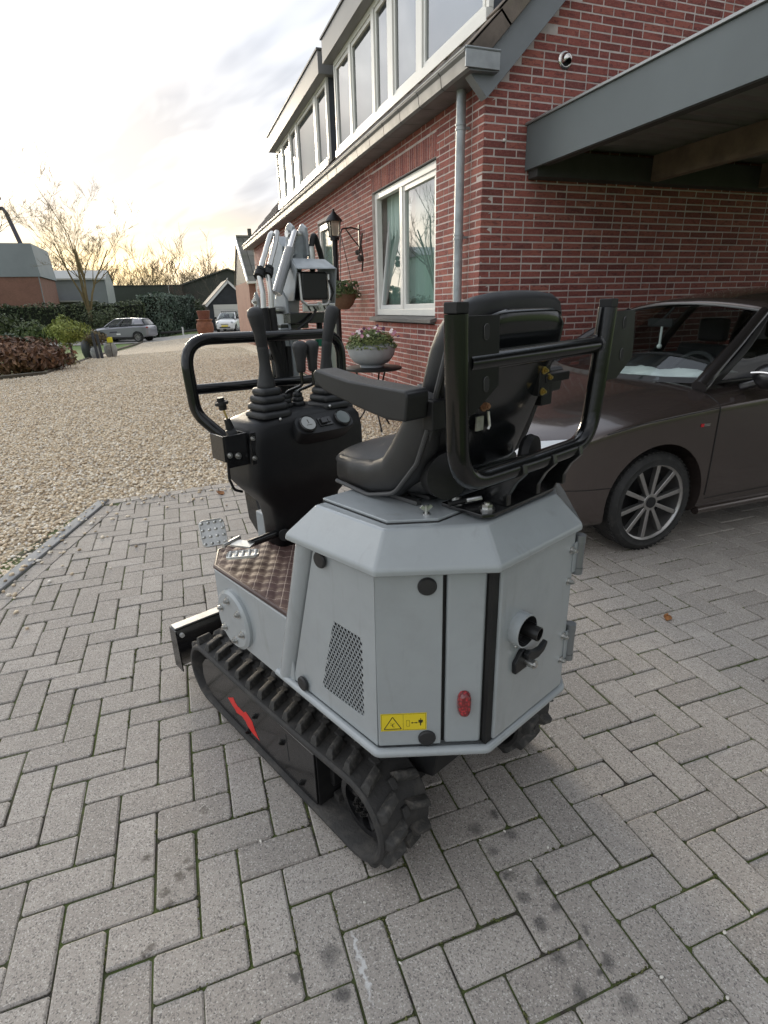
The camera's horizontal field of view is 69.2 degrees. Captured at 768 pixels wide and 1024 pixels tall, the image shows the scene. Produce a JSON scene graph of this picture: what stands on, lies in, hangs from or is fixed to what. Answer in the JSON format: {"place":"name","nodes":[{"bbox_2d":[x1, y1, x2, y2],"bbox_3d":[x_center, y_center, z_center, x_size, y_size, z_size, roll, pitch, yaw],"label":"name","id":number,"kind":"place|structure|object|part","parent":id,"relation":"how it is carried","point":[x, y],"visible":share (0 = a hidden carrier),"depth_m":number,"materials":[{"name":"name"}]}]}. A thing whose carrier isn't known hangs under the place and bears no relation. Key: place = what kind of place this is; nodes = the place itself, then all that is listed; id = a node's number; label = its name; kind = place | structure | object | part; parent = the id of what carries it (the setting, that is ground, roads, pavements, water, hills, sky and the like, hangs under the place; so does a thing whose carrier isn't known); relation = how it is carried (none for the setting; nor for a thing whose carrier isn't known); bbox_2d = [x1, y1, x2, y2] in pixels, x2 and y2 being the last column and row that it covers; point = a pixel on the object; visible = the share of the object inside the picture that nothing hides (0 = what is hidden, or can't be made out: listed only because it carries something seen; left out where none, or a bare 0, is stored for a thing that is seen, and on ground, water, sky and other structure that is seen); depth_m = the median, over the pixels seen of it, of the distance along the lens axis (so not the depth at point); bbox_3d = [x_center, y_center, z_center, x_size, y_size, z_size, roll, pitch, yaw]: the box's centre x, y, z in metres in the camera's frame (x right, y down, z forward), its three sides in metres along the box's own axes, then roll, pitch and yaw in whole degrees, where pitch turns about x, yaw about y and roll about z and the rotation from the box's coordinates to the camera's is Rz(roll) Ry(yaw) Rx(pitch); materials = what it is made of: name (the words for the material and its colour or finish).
{"place":"outdoors","nodes":[
{"label":"outdoors","id":0,"kind":"place"},
{"bbox_2d":[0,197,21,242],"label":"crane boom","id":1,"kind":"object","parent":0,"point":[15,233],"visible":0.6,"depth_m":69.57,"materials":[{"name":"grey metal"}]},
{"bbox_2d":[54,270,116,306],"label":"grey shed","id":2,"kind":"structure","parent":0,"point":[68,292],"depth_m":60.55,"materials":[{"name":"grey"}]},
{"bbox_2d":[50,331,239,345],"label":"road","id":3,"kind":"structure","parent":0,"point":[155,339],"depth_m":40.46,"materials":[{"name":"grey asphalt"}]},
{"bbox_2d":[0,139,139,329],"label":"bare tree","id":4,"kind":"object","parent":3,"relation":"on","point":[83,293],"visible":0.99,"depth_m":38.96,"materials":[{"name":"brown plant"}]},
{"bbox_2d":[81,306,125,340],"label":"broad bush","id":5,"kind":"object","parent":3,"relation":"on","point":[96,322],"visible":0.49,"depth_m":40.20,"materials":[{"name":"green plant"}]},
{"bbox_2d":[96,318,157,342],"bbox_3d":[-18.468,-12.959,39.601,4.226,1.609,1.790,0,20,4],"label":"crossover car","id":6,"kind":"object","parent":3,"relation":"on","point":[138,329],"visible":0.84,"depth_m":38.85,"materials":[{"name":"silver metal"}]},
{"bbox_2d":[2,331,306,374],"bbox_3d":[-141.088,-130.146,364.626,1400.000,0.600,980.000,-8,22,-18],"label":"ground","id":7,"kind":"structure","parent":0,"point":[77,348],"depth_m":35.27,"materials":[{"name":"green plant"}]},
{"bbox_2d":[0,313,24,337],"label":"dark bush","id":8,"kind":"object","parent":7,"relation":"on","point":[6,323],"visible":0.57,"depth_m":27.67,"materials":[{"name":"green plant"}]},
{"bbox_2d":[2,333,41,342],"bbox_3d":[-13.164,-5.883,19.918,1.551,1.066,1.373,-16,25,-34],"label":"sage bush","id":9,"kind":"object","parent":7,"relation":"on","point":[11,335],"visible":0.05,"depth_m":19.61,"materials":[{"name":"green plant"}]},
{"bbox_2d":[0,183,44,231],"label":"leaning bare tree","id":10,"kind":"object","parent":7,"relation":"on","point":[10,210],"visible":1,"depth_m":23.03,"materials":[{"name":"brown plant"}]},
{"bbox_2d":[0,243,59,307],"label":"brick and metal hall","id":11,"kind":"object","parent":7,"relation":"on","point":[24,280],"visible":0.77,"depth_m":50.16,"materials":[{"name":"grey"}]},
{"bbox_2d":[8,318,51,350],"bbox_3d":[-15.578,-7.735,24.666,1.724,1.702,1.612,-8,22,-18],"label":"round bush","id":12,"kind":"object","parent":7,"relation":"on","point":[31,328],"visible":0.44,"depth_m":24.21,"materials":[{"name":"green plant"}]},
{"bbox_2d":[0,335,78,374],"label":"brown shrub","id":13,"kind":"object","parent":7,"relation":"on","point":[17,355],"visible":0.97,"depth_m":14.50,"materials":[{"name":"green plant"}]},
{"bbox_2d":[0,499,108,592],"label":"kerb","id":14,"kind":"structure","parent":7,"relation":"on","point":[53,541],"depth_m":3.57,"materials":[{"name":"concrete"}]},
{"bbox_2d":[50,353,79,365],"bbox_3d":[-10.002,-4.598,16.744,1.231,0.499,1.378,2,21,8],"label":"plant","id":15,"kind":"object","parent":7,"relation":"on","point":[75,363],"visible":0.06,"depth_m":16.94,"materials":[{"name":"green plant"}]},
{"bbox_2d":[42,314,91,357],"bbox_3d":[-10.309,-5.628,18.033,1.348,1.519,1.327,7,22,22],"label":"golden shrub","id":16,"kind":"object","parent":7,"relation":"on","point":[63,331],"visible":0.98,"depth_m":17.78,"materials":[{"name":"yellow plant"}]},
{"bbox_2d":[0,341,142,379],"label":"bed edging","id":17,"kind":"object","parent":7,"relation":"on","point":[10,376],"visible":0.51,"depth_m":13.91,"materials":[{"name":"stone"}]},
{"bbox_2d":[0,299,145,342],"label":"clipped hedge","id":18,"kind":"object","parent":7,"relation":"on","point":[45,315],"visible":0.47,"depth_m":41.38,"materials":[{"name":"green plant"}]},
{"bbox_2d":[32,222,234,284],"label":"distant wood","id":19,"kind":"object","parent":7,"relation":"on","point":[153,280],"visible":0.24,"depth_m":106.03,"materials":[{"name":"brown plant"}]},
{"bbox_2d":[113,285,182,304],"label":"dark green shed","id":20,"kind":"structure","parent":7,"relation":"on","point":[126,292],"depth_m":74.10,"materials":[{"name":"grey"}]},
{"bbox_2d":[136,291,197,337],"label":"conifer hedge","id":21,"kind":"object","parent":7,"relation":"on","point":[164,312],"visible":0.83,"depth_m":45.90,"materials":[{"name":"green plant"}]},
{"bbox_2d":[161,329,196,333],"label":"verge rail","id":22,"kind":"object","parent":7,"relation":"on","point":[180,331],"visible":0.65,"depth_m":44.04,"materials":[{"name":"grey"}]},
{"bbox_2d":[164,278,200,300],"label":"reddish bare tree","id":23,"kind":"object","parent":7,"relation":"on","point":[177,288],"visible":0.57,"depth_m":59.66,"materials":[{"name":"brown plant"}]},
{"bbox_2d":[193,299,204,322],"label":"leggy bush","id":24,"kind":"object","parent":7,"relation":"on","point":[198,306],"visible":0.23,"depth_m":53.01,"materials":[{"name":"green plant"}]},
{"bbox_2d":[182,255,231,295],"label":"thin bare tree","id":25,"kind":"object","parent":7,"relation":"on","point":[205,282],"visible":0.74,"depth_m":60.27,"materials":[{"name":"brown plant"}]},
{"bbox_2d":[180,268,234,310],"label":"dark barn","id":26,"kind":"structure","parent":7,"relation":"on","point":[225,274],"depth_m":80.22,"materials":[{"name":"black wood"}]},
{"bbox_2d":[234,229,256,344],"bbox_3d":[-4.483,-10.891,27.476,5.105,5.500,5.920,-8,22,-18],"label":"brick annex","id":27,"kind":"object","parent":7,"relation":"on","point":[245,284],"visible":0.23,"depth_m":25.82,"materials":[{"name":"red"}]},
{"bbox_2d":[0,0,339,284],"label":"sky","id":28,"kind":"structure","parent":0,"point":[171,106],"materials":[{"name":"white"}]},
{"bbox_2d":[0,337,401,629],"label":"gravel driveway","id":29,"kind":"structure","parent":0,"point":[163,346],"depth_m":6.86,"materials":[{"name":"beige gravel"}]},
{"bbox_2d":[81,337,92,357],"bbox_3d":[-11.241,-6.229,21.079,0.440,0.750,0.440,-8,22,-18],"label":"stone pot","id":30,"kind":"object","parent":29,"relation":"on","point":[85,349],"visible":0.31,"depth_m":20.93,"materials":[{"name":"grey stone"}]},
{"bbox_2d":[90,331,99,358],"bbox_3d":[-10.488,-6.037,20.195,0.139,1.004,0.070,-8,22,-18],"label":"timber post","id":31,"kind":"object","parent":29,"relation":"on","point":[94,344],"visible":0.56,"depth_m":20.16,"materials":[{"name":"grey wood"}]},
{"bbox_2d":[90,346,100,357],"bbox_3d":[-10.723,-5.947,20.702,0.380,0.420,0.380,-8,22,-18],"label":"stone pot","id":32,"kind":"object","parent":29,"relation":"on","point":[92,352],"visible":0.57,"depth_m":20.57,"materials":[{"name":"grey stone"}]},
{"bbox_2d":[79,329,107,347],"bbox_3d":[-10.777,-6.415,20.684,0.964,0.748,0.824,1,20,5],"label":"leafy pot plant","id":33,"kind":"object","parent":32,"relation":"in","point":[88,338],"visible":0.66,"depth_m":20.54,"materials":[{"name":"green plant"}]},
{"bbox_2d":[95,334,103,357],"bbox_3d":[-10.372,-6.024,20.300,0.139,0.904,0.070,-8,22,-18],"label":"timber post","id":34,"kind":"object","parent":29,"relation":"on","point":[99,345],"visible":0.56,"depth_m":20.26,"materials":[{"name":"grey wood"}]},
{"bbox_2d":[106,337,112,356],"bbox_3d":[-10.426,-6.318,21.243,0.200,0.757,0.032,-8,22,-18],"label":"yellow tag","id":35,"kind":"object","parent":29,"relation":"on","point":[110,339],"visible":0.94,"depth_m":21.16,"materials":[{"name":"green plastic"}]},
{"bbox_2d":[104,341,117,356],"bbox_3d":[-10.584,-6.305,21.531,0.480,0.560,0.480,-8,22,-18],"label":"stone pot","id":36,"kind":"object","parent":29,"relation":"on","point":[107,350],"visible":0.82,"depth_m":21.38,"materials":[{"name":"grey stone"}]},
{"bbox_2d":[0,346,271,400],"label":"distant pebbles","id":37,"kind":"object","parent":29,"relation":"on","point":[163,357],"visible":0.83,"depth_m":14.12,"materials":[{"name":"beige gravel"}]},
{"bbox_2d":[196,310,213,333],"bbox_3d":[-11.714,-12.271,36.359,1.100,1.680,1.092,-8,22,-18],"label":"terracotta urn","id":38,"kind":"object","parent":29,"relation":"on","point":[204,324],"visible":0.87,"depth_m":35.96,"materials":[{"name":"orange ceramic"}]},
{"bbox_2d":[325,209,342,339],"bbox_3d":[-0.712,-3.146,8.610,0.270,2.750,0.270,-8,22,-18],"label":"lamp post","id":39,"kind":"object","parent":29,"relation":"on","point":[333,220],"visible":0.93,"depth_m":8.25,"materials":[{"name":"black metal"}]},
{"bbox_2d":[346,364,401,431],"bbox_3d":[-0.119,-1.377,6.718,0.680,0.737,0.680,-8,22,-18],"label":"iron table","id":40,"kind":"object","parent":29,"relation":"on","point":[356,369],"visible":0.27,"depth_m":6.43,"materials":[{"name":"black metal"}]},
{"bbox_2d":[345,324,399,367],"bbox_3d":[-0.134,-1.938,6.491,0.654,0.471,0.632,-8,22,-18],"label":"flower bowl","id":41,"kind":"object","parent":40,"relation":"on","point":[370,348],"visible":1,"depth_m":6.34,"materials":[{"name":"white ceramic"}]},
{"bbox_2d":[242,0,767,385],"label":"brick house","id":42,"kind":"structure","parent":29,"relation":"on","point":[397,132],"depth_m":5.56,"materials":[{"name":"red brick"}]},
{"bbox_2d":[319,223,336,367],"bbox_3d":[-0.912,-3.631,9.941,0.090,2.740,1.000,-8,22,-18],"label":"front door","id":43,"kind":"structure","parent":42,"relation":"in","point":[326,245],"depth_m":9.81,"materials":[{"name":"grey"}]},
{"bbox_2d":[335,225,360,309],"bbox_3d":[-0.585,-3.477,7.925,0.557,1.120,0.500,-8,22,-18],"label":"hanging basket","id":44,"kind":"object","parent":42,"relation":"attached to","point":[346,296],"visible":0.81,"depth_m":7.90,"materials":[{"name":"green metal"}]},
{"bbox_2d":[355,233,363,270],"bbox_3d":[-0.340,-3.572,7.646,0.121,0.487,0.186,-2,20,-1],"label":"dried twig wreath","id":45,"kind":"object","parent":42,"relation":"attached to","point":[360,258],"visible":1,"depth_m":7.64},
{"bbox_2d":[375,160,435,315],"bbox_3d":[0.336,-3.147,6.675,0.230,1.480,1.965,-8,22,-18],"label":"window","id":46,"kind":"structure","parent":42,"relation":"in","point":[400,224],"depth_m":6.65,"materials":[{"name":"grey plastic"}]},
{"bbox_2d":[202,278,239,330],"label":"black garage","id":47,"kind":"structure","parent":0,"point":[221,297],"depth_m":47.19,"materials":[{"name":"grey wood"}]},
{"bbox_2d":[213,304,239,329],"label":"garage door","id":48,"kind":"structure","parent":47,"relation":"in","point":[217,308],"depth_m":47.38,"materials":[{"name":"grey"}]},
{"bbox_2d":[0,482,767,1023],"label":"paving","id":49,"kind":"structure","parent":0,"point":[164,886],"depth_m":1.59,"materials":[{"name":"grey brick"}]},
{"bbox_2d":[11,500,767,999],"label":"scattered stones","id":50,"kind":"object","parent":49,"relation":"on","point":[417,844],"visible":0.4,"depth_m":1.41,"materials":[{"name":"beige stone"}]},
{"bbox_2d":[169,223,635,868],"bbox_3d":[-0.169,-0.071,1.814,0.785,1.688,1.665,-19,27,-39],"label":"mini excavator","id":51,"kind":"object","parent":49,"relation":"on","point":[379,641],"visible":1,"depth_m":1.31,"materials":[{"name":"metal"}]},
{"bbox_2d":[491,532,586,737],"bbox_3d":[0.385,0.289,1.326,0.328,0.453,0.061,-19,27,-39],"label":"rear door","id":52,"kind":"structure","parent":51,"relation":"in","point":[534,637],"depth_m":1.31,"materials":[{"name":"grey paint"}]},
{"bbox_2d":[515,286,767,549],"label":"parked car","id":53,"kind":"object","parent":49,"relation":"on","point":[682,426],"visible":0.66,"depth_m":3.28,"materials":[{"name":"brown metal"}]},
{"bbox_3d":[1.997,-1.478,4.591,1.161,0.400,0.144,-8,21,-18],"label":"side window","id":54,"kind":"part","parent":53,"relation":"part of","materials":[{"name":"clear glass"}]},
{"bbox_3d":[2.805,-1.609,4.856,0.792,0.385,0.152,-9,22,-19],"label":"side window","id":55,"kind":"part","parent":53,"relation":"part of","materials":[{"name":"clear glass"}]},
{"bbox_3d":[2.458,-1.062,3.442,1.161,0.400,0.144,-9,22,-20],"label":"side window","id":56,"kind":"part","parent":53,"relation":"part of","materials":[{"name":"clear glass"}]},
{"bbox_2d":[525,0,767,192],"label":"carport","id":57,"kind":"object","parent":49,"relation":"on","point":[691,112],"visible":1,"depth_m":4.16,"materials":[{"name":"silver metal"}]},
{"bbox_2d":[664,613,671,620],"bbox_3d":[1.328,0.491,2.604,0.038,0.019,0.037,-6,21,-13],"label":"fallen leaf","id":58,"kind":"object","parent":49,"relation":"on","point":[667,617],"visible":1,"depth_m":2.61,"materials":[{"name":"orange plant"}]},
{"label":"garage drive","id":59,"kind":"structure","parent":0,"visible":0},
{"bbox_2d":[214,311,239,331],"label":"white car","id":60,"kind":"object","parent":59,"relation":"on","point":[225,322],"visible":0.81,"depth_m":44.72,"materials":[{"name":"white paint"}]}
]}

